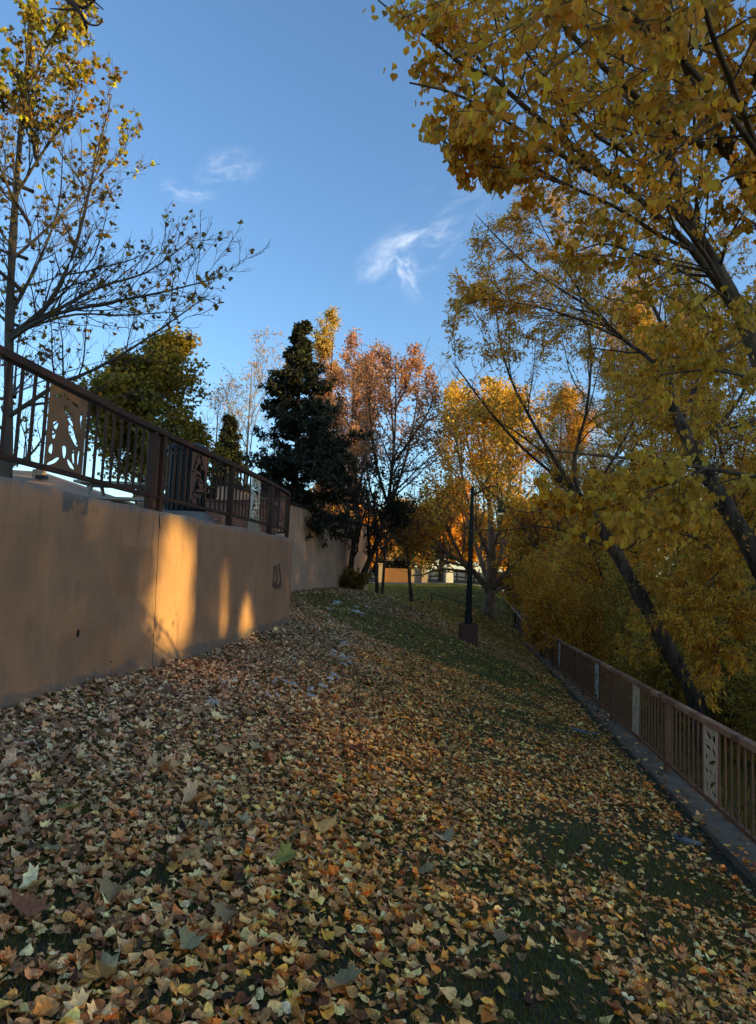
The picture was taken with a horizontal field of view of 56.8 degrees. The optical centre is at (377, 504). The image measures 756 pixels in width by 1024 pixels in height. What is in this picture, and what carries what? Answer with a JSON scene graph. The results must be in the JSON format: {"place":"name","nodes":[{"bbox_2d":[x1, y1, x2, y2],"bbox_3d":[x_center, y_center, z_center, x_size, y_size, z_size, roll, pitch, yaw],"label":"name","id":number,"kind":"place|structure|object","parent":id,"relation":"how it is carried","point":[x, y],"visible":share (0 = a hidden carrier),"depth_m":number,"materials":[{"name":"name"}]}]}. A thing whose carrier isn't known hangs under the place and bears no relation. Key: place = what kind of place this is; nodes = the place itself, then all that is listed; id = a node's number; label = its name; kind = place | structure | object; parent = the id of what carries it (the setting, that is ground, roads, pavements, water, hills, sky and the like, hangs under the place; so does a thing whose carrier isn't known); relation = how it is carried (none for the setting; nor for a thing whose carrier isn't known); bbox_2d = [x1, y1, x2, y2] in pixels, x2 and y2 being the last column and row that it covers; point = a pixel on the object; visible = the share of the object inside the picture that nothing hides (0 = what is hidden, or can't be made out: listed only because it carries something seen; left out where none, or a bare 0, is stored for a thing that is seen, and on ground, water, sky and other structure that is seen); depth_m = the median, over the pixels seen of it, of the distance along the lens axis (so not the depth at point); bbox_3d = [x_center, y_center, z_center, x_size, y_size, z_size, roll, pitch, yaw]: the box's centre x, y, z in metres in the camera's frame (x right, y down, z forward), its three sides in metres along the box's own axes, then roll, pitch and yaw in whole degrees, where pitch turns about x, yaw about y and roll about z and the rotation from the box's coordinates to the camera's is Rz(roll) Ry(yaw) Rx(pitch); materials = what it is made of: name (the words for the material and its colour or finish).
{"place":"outdoors","nodes":[
{"label":"outdoors","id":0,"kind":"place"},
{"bbox_2d":[73,479,165,508],"bbox_3d":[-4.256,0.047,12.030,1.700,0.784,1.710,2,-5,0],"label":"car","id":1,"kind":"object","parent":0,"point":[112,498],"visible":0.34,"depth_m":11.67,"materials":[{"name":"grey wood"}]},
{"bbox_2d":[0,570,755,1023],"bbox_3d":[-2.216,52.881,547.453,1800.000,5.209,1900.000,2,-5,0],"label":"ground","id":2,"kind":"structure","parent":0,"point":[510,988],"depth_m":4.86,"materials":[{"name":"brown plant"}]},
{"bbox_2d":[0,476,292,707],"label":"retaining wall","id":3,"kind":"structure","parent":2,"relation":"on","point":[90,587],"depth_m":7.95,"materials":[{"name":"beige paint"}]},
{"bbox_2d":[0,345,290,537],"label":"terrace railing","id":4,"kind":"object","parent":3,"relation":"on","point":[82,398],"visible":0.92,"depth_m":8.30,"materials":[{"name":"brown metal"}]},
{"bbox_2d":[206,600,369,704],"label":"rocks","id":5,"kind":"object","parent":2,"relation":"on","point":[310,687],"depth_m":10.64,"materials":[{"name":"stone"}]},
{"bbox_2d":[217,482,370,592],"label":"block wall","id":6,"kind":"structure","parent":2,"relation":"on","point":[315,564],"depth_m":28.27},
{"bbox_2d":[301,304,358,514],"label":"poplar tree","id":7,"kind":"object","parent":2,"relation":"on","point":[323,349],"visible":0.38,"depth_m":52.59,"materials":[{"name":"yellow plant"}]},
{"bbox_2d":[313,326,385,511],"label":"russet tree","id":8,"kind":"object","parent":2,"relation":"on","point":[356,396],"visible":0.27,"depth_m":48.16,"materials":[{"name":"brown plant"}]},
{"bbox_2d":[338,566,373,588],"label":"sucker shrub","id":9,"kind":"object","parent":2,"relation":"on","point":[347,580],"visible":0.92,"depth_m":32.33,"materials":[{"name":"green plant"}]},
{"bbox_2d":[359,494,392,569],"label":"park tree","id":10,"kind":"object","parent":2,"relation":"on","point":[364,522],"depth_m":64.72,"materials":[{"name":"orange plant"}]},
{"bbox_2d":[0,584,755,1023],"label":"leaf litter","id":11,"kind":"object","parent":2,"relation":"on","point":[170,764],"visible":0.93,"depth_m":4.75,"materials":[{"name":"brown plant"}]},
{"bbox_2d":[31,840,65,851],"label":"plane leaf","id":12,"kind":"object","parent":11,"relation":"on","point":[46,844],"visible":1,"depth_m":3.51,"materials":[{"name":"beige plant"}]},
{"bbox_2d":[56,800,85,808],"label":"plane leaf","id":13,"kind":"object","parent":11,"relation":"on","point":[67,806],"visible":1,"depth_m":4.01,"materials":[{"name":"green plant"}]},
{"bbox_2d":[76,951,134,985],"bbox_3d":[-0.991,1.665,2.520,0.216,0.081,0.214,-6,-23,-18],"label":"plane leaf","id":14,"kind":"object","parent":11,"relation":"on","point":[105,965],"visible":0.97,"depth_m":2.49,"materials":[{"name":"brown plant"}]},
{"bbox_2d":[95,875,133,901],"bbox_3d":[-1.191,1.723,3.182,0.166,0.080,0.154,-1,-6,31],"label":"plane leaf","id":15,"kind":"object","parent":11,"relation":"on","point":[109,889],"visible":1,"depth_m":3.17,"materials":[{"name":"beige plant"}]},
{"bbox_2d":[168,924,206,948],"bbox_3d":[-0.769,1.752,2.831,0.162,0.040,0.161,14,-1,-24],"label":"plane leaf","id":16,"kind":"object","parent":11,"relation":"on","point":[187,941],"visible":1,"depth_m":2.84,"materials":[{"name":"beige plant"}]},
{"bbox_2d":[191,818,213,828],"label":"plane leaf","id":17,"kind":"object","parent":11,"relation":"on","point":[199,822],"visible":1,"depth_m":4.19,"materials":[{"name":"beige plant"}]},
{"bbox_2d":[211,900,248,922],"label":"plane leaf","id":18,"kind":"object","parent":11,"relation":"on","point":[224,912],"visible":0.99,"depth_m":3.10,"materials":[{"name":"beige plant"}]},
{"bbox_2d":[228,810,252,825],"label":"plane leaf","id":19,"kind":"object","parent":11,"relation":"on","point":[245,817],"visible":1,"depth_m":4.39,"materials":[{"name":"beige plant"}]},
{"bbox_2d":[249,739,262,748],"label":"plane leaf","id":20,"kind":"object","parent":11,"relation":"on","point":[253,744],"visible":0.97,"depth_m":6.32,"materials":[{"name":"beige plant"}]},
{"bbox_2d":[270,840,296,863],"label":"plane leaf","id":21,"kind":"object","parent":11,"relation":"on","point":[286,852],"visible":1,"depth_m":3.92,"materials":[{"name":"green plant"}]},
{"bbox_2d":[325,962,367,986],"bbox_3d":[-0.125,1.895,2.801,0.188,0.046,0.187,-9,-12,14],"label":"plane leaf","id":22,"kind":"object","parent":11,"relation":"on","point":[351,973],"visible":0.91,"depth_m":2.83,"materials":[{"name":"plant"}]},
{"bbox_2d":[418,859,434,873],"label":"plane leaf","id":23,"kind":"object","parent":11,"relation":"on","point":[427,866],"visible":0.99,"depth_m":4.42,"materials":[{"name":"beige plant"}]},
{"bbox_2d":[432,826,454,841],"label":"plane leaf","id":24,"kind":"object","parent":11,"relation":"on","point":[448,834],"visible":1,"depth_m":5.25,"materials":[{"name":"beige plant"}]},
{"bbox_2d":[492,927,516,942],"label":"plane leaf","id":25,"kind":"object","parent":11,"relation":"on","point":[499,934],"visible":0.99,"depth_m":3.61,"materials":[{"name":"beige plant"}]},
{"bbox_2d":[559,922,585,930],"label":"plane leaf","id":26,"kind":"object","parent":11,"relation":"on","point":[573,927],"visible":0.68,"depth_m":4.11,"materials":[{"name":"plant"}]},
{"bbox_2d":[347,460,418,594],"bbox_3d":[0.376,1.030,31.793,2.794,6.192,4.393,5,-6,-24],"label":"juniper tree","id":27,"kind":"object","parent":2,"relation":"on","point":[392,511],"visible":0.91,"depth_m":31.43,"materials":[{"name":"green plant"}]},
{"bbox_2d":[326,338,458,589],"bbox_3d":[0.215,-2.400,33.357,7.054,13.169,7.109,2,-5,0],"label":"forked tree","id":28,"kind":"object","parent":2,"relation":"on","point":[384,374],"visible":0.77,"depth_m":32.73,"materials":[{"name":"brown plant"}]},
{"bbox_2d":[369,555,416,578],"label":"round shrub","id":29,"kind":"object","parent":2,"relation":"on","point":[394,563],"visible":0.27,"depth_m":67.64,"materials":[{"name":"brown plant"}]},
{"bbox_2d":[369,498,421,567],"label":"park tree","id":30,"kind":"object","parent":2,"relation":"on","point":[388,557],"visible":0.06,"depth_m":81.88,"materials":[{"name":"orange plant"}]},
{"bbox_2d":[365,492,439,601],"bbox_3d":[1.079,2.461,38.470,4.783,5.837,4.982,1,-6,19],"label":"young tree","id":31,"kind":"object","parent":2,"relation":"on","point":[418,526],"visible":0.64,"depth_m":37.73,"materials":[{"name":"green plant"}]},
{"bbox_2d":[378,563,428,582],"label":"park wall","id":32,"kind":"structure","parent":2,"relation":"on","point":[393,575],"depth_m":65.48,"materials":[{"name":"beige paint"}]},
{"bbox_2d":[402,476,480,581],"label":"park tree","id":33,"kind":"object","parent":2,"relation":"on","point":[456,535],"visible":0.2,"depth_m":67.18,"materials":[{"name":"yellow plant"}]},
{"bbox_2d":[429,569,481,582],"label":"timber fence","id":34,"kind":"object","parent":2,"relation":"on","point":[457,577],"visible":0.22,"depth_m":69.64,"materials":[{"name":"brown wood"}]},
{"bbox_2d":[436,509,507,579],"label":"park tree","id":35,"kind":"object","parent":2,"relation":"on","point":[475,558],"visible":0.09,"depth_m":85.82,"materials":[{"name":"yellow plant"}]},
{"bbox_2d":[431,593,514,627],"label":"fence","id":36,"kind":"object","parent":2,"relation":"on","point":[479,609],"visible":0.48,"depth_m":48.11,"materials":[{"name":"black metal"}]},
{"bbox_2d":[458,485,505,645],"bbox_3d":[3.728,2.213,24.917,1.564,5.839,0.670,2,-5,0],"label":"lamp post","id":37,"kind":"object","parent":2,"relation":"on","point":[468,630],"visible":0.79,"depth_m":24.76,"materials":[{"name":"black metal"}]},
{"bbox_2d":[392,338,576,619],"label":"plane tree","id":38,"kind":"object","parent":2,"relation":"on","point":[488,581],"visible":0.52,"depth_m":41.39,"materials":[{"name":"yellow plant"}]},
{"bbox_2d":[482,510,513,571],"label":"park tree","id":39,"kind":"object","parent":2,"relation":"on","point":[503,535],"visible":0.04,"depth_m":90.41,"materials":[{"name":"yellow plant"}]},
{"bbox_2d":[496,571,506,585],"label":"round shrub","id":40,"kind":"object","parent":2,"relation":"on","point":[497,576],"visible":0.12,"depth_m":67.89,"materials":[{"name":"green plant"}]},
{"bbox_2d":[504,600,522,629],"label":"ramp railing","id":41,"kind":"object","parent":2,"relation":"on","point":[516,614],"visible":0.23,"depth_m":49.53,"materials":[{"name":"brown metal"}]},
{"bbox_2d":[483,495,555,559],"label":"park tree","id":42,"kind":"object","parent":2,"relation":"on","point":[498,550],"visible":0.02,"depth_m":81.56,"materials":[{"name":"yellow plant"}]},
{"bbox_2d":[505,538,590,655],"bbox_3d":[8.164,4.413,31.905,4.469,5.614,5.147,0,-6,22],"label":"willow shrub","id":43,"kind":"object","parent":2,"relation":"on","point":[536,617],"visible":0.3,"depth_m":31.60,"materials":[{"name":"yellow plant"}]},
{"bbox_2d":[363,0,755,550],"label":"cottonwood tree","id":44,"kind":"object","parent":2,"relation":"on","point":[659,36],"visible":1,"depth_m":5.88,"materials":[{"name":"yellow plant"}]},
{"bbox_2d":[503,542,628,658],"bbox_3d":[9.997,5.019,36.951,7.670,6.606,9.263,2,-5,0],"label":"willow shrub","id":45,"kind":"object","parent":2,"relation":"on","point":[514,561],"depth_m":36.01,"materials":[{"name":"yellow plant"}]},
{"bbox_2d":[484,379,658,652],"bbox_3d":[10.149,0.636,36.872,7.955,15.434,9.026,4,-6,-21],"label":"willow tree","id":46,"kind":"object","parent":2,"relation":"on","point":[571,424],"visible":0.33,"depth_m":37.88,"materials":[{"name":"brown plant"}]},
{"bbox_2d":[571,727,599,734],"bbox_3d":[4.051,4.431,13.648,0.623,0.134,0.204,3,-5,-9],"label":"flat stone","id":47,"kind":"object","parent":2,"relation":"on","point":[580,730],"visible":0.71,"depth_m":13.60,"materials":[{"name":"grey stone"}]},
{"bbox_2d":[440,195,755,752],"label":"willow tree","id":48,"kind":"object","parent":2,"relation":"on","point":[667,647],"visible":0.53,"depth_m":15.16,"materials":[{"name":"yellow plant"}]},
{"bbox_2d":[441,172,755,713],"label":"willow tree","id":49,"kind":"object","parent":2,"relation":"on","point":[738,608],"visible":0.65,"depth_m":12.95,"materials":[{"name":"yellow plant"}]},
{"bbox_2d":[549,471,656,576],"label":"river tree","id":50,"kind":"object","parent":2,"relation":"on","point":[599,540],"depth_m":53.32,"materials":[{"name":"yellow plant"}]},
{"bbox_2d":[492,520,716,683],"bbox_3d":[8.614,3.110,27.148,7.652,7.990,8.776,-2,-7,38],"label":"willow shrub","id":51,"kind":"object","parent":2,"relation":"on","point":[583,633],"visible":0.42,"depth_m":26.72,"materials":[{"name":"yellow plant"}]},
{"bbox_2d":[511,265,755,682],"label":"willow tree","id":52,"kind":"object","parent":2,"relation":"on","point":[633,320],"visible":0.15,"depth_m":27.06,"materials":[{"name":"yellow plant"}]},
{"bbox_2d":[524,642,755,885],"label":"kerb","id":53,"kind":"structure","parent":2,"relation":"on","point":[728,832],"depth_m":9.70,"materials":[{"name":"concrete"}]},
{"bbox_2d":[521,620,755,843],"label":"river fence","id":54,"kind":"object","parent":53,"relation":"on","point":[568,655],"visible":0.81,"depth_m":10.87,"materials":[{"name":"brown metal"}]},
{"bbox_2d":[539,544,753,682],"bbox_3d":[12.459,4.670,30.614,9.570,7.866,8.037,4,-6,-19],"label":"willow shrub","id":55,"kind":"object","parent":2,"relation":"on","point":[621,596],"depth_m":31.34,"materials":[{"name":"yellow plant"}]},
{"bbox_2d":[571,532,755,723],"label":"willow shrub","id":56,"kind":"object","parent":2,"relation":"on","point":[621,616],"visible":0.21,"depth_m":21.29,"materials":[{"name":"yellow plant"}]},
{"bbox_2d":[580,300,755,615],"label":"willow tree","id":57,"kind":"object","parent":2,"relation":"on","point":[658,542],"visible":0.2,"depth_m":21.26,"materials":[{"name":"yellow plant"}]},
{"bbox_2d":[609,555,755,742],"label":"willow shrub","id":58,"kind":"object","parent":2,"relation":"on","point":[661,676],"visible":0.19,"depth_m":17.10,"materials":[{"name":"green plant"}]},
{"bbox_2d":[673,834,702,845],"bbox_3d":[3.451,3.743,7.793,0.305,0.080,0.210,0,-6,24],"label":"flat stone","id":59,"kind":"object","parent":2,"relation":"on","point":[687,840],"visible":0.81,"depth_m":7.76,"materials":[{"name":"grey stone"}]},
{"bbox_2d":[669,454,753,588],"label":"river tree","id":60,"kind":"object","parent":2,"relation":"on","point":[711,536],"visible":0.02,"depth_m":40.18,"materials":[{"name":"yellow plant"}]},
{"bbox_2d":[691,271,755,577],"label":"willow tree","id":61,"kind":"object","parent":2,"relation":"on","point":[736,456],"visible":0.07,"depth_m":25.35,"materials":[{"name":"yellow plant"}]},
{"bbox_2d":[716,624,755,763],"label":"willow shrub","id":62,"kind":"object","parent":2,"relation":"on","point":[751,679],"visible":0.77,"depth_m":13.87,"materials":[{"name":"green plant"}]},
{"bbox_2d":[717,560,755,743],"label":"willow shrub","id":63,"kind":"object","parent":2,"relation":"on","point":[749,573],"visible":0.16,"depth_m":17.26,"materials":[{"name":"green plant"}]},
{"bbox_2d":[0,0,755,574],"label":"sky","id":64,"kind":"structure","parent":0,"point":[282,118],"materials":[{"name":"blue"}]},
{"bbox_2d":[80,663,714,1023],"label":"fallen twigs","id":65,"kind":"object","parent":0,"point":[516,977],"visible":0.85,"depth_m":4.05,"materials":[{"name":"brown wood"}]},
{"bbox_2d":[369,582,508,592],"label":"path","id":66,"kind":"structure","parent":0,"point":[419,583],"depth_m":61.47,"materials":[{"name":"grey concrete"}]},
{"bbox_2d":[445,564,452,582],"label":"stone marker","id":67,"kind":"object","parent":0,"point":[448,577],"visible":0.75,"depth_m":65.45,"materials":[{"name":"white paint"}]},
{"bbox_2d":[558,657,755,835],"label":"bank grass","id":68,"kind":"structure","parent":0,"point":[712,784],"depth_m":13.40,"materials":[{"name":"green plant"}]},
{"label":"terrace","id":69,"kind":"structure","parent":0,"visible":0},
{"bbox_2d":[13,469,134,503],"bbox_3d":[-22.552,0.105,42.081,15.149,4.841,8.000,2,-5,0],"label":"car","id":70,"kind":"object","parent":69,"relation":"on","point":[38,476],"depth_m":40.14,"materials":[{"name":"white paint"}]},
{"bbox_2d":[50,0,103,28],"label":"bare tree","id":71,"kind":"object","parent":69,"relation":"on","point":[76,6],"visible":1,"depth_m":5.56,"materials":[{"name":"brown plant"}]},
{"bbox_2d":[0,0,270,477],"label":"plane tree","id":72,"kind":"object","parent":69,"relation":"on","point":[25,105],"visible":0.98,"depth_m":11.60,"materials":[{"name":"yellow plant"}]},
{"bbox_2d":[42,324,233,503],"bbox_3d":[-7.205,-2.273,22.408,5.009,7.038,6.654,2,-5,8],"label":"maple tree","id":73,"kind":"object","parent":69,"relation":"on","point":[164,380],"visible":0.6,"depth_m":21.41,"materials":[{"name":"green plant"}]},
{"bbox_2d":[163,510,213,522],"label":"bin plinth","id":74,"kind":"structure","parent":69,"relation":"on","point":[207,517],"depth_m":10.93,"materials":[{"name":"grey concrete"}]},
{"bbox_2d":[164,442,209,512],"bbox_3d":[-3.110,-0.432,11.376,0.700,1.140,0.700,2,-5,0],"label":"litter bin","id":75,"kind":"object","parent":74,"relation":"on","point":[201,501],"visible":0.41,"depth_m":11.10,"materials":[{"name":"black paint"}]},
{"bbox_2d":[134,491,278,534],"bbox_3d":[-4.054,0.386,16.906,3.775,1.000,0.516,7,-7,-44],"label":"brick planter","id":76,"kind":"object","parent":69,"relation":"on","point":[220,519],"visible":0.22,"depth_m":17.25,"materials":[{"name":"brown brick"}]},
{"bbox_2d":[206,412,249,498],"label":"conifer tree","id":77,"kind":"object","parent":69,"relation":"on","point":[229,430],"visible":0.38,"depth_m":40.15,"materials":[{"name":"green plant"}]},
{"bbox_2d":[198,363,260,487],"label":"bare tree","id":78,"kind":"object","parent":69,"relation":"on","point":[218,400],"visible":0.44,"depth_m":55.47,"materials":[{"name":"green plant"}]},
{"bbox_2d":[202,325,287,483],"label":"bare tree","id":79,"kind":"object","parent":69,"relation":"on","point":[258,371],"visible":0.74,"depth_m":46.40,"materials":[{"name":"brown plant"}]},
{"bbox_2d":[247,515,261,531],"bbox_3d":[-2.580,0.482,14.608,0.280,0.510,0.280,2,-5,0],"label":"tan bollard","id":80,"kind":"object","parent":69,"relation":"on","point":[254,526],"visible":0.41,"depth_m":14.49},
{"bbox_2d":[239,319,385,549],"bbox_3d":[-2.429,-2.801,28.213,5.714,9.558,6.526,2,-5,0],"label":"conifer tree","id":81,"kind":"object","parent":69,"relation":"on","point":[316,446],"visible":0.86,"depth_m":27.77,"materials":[{"name":"green plant"}]}
]}

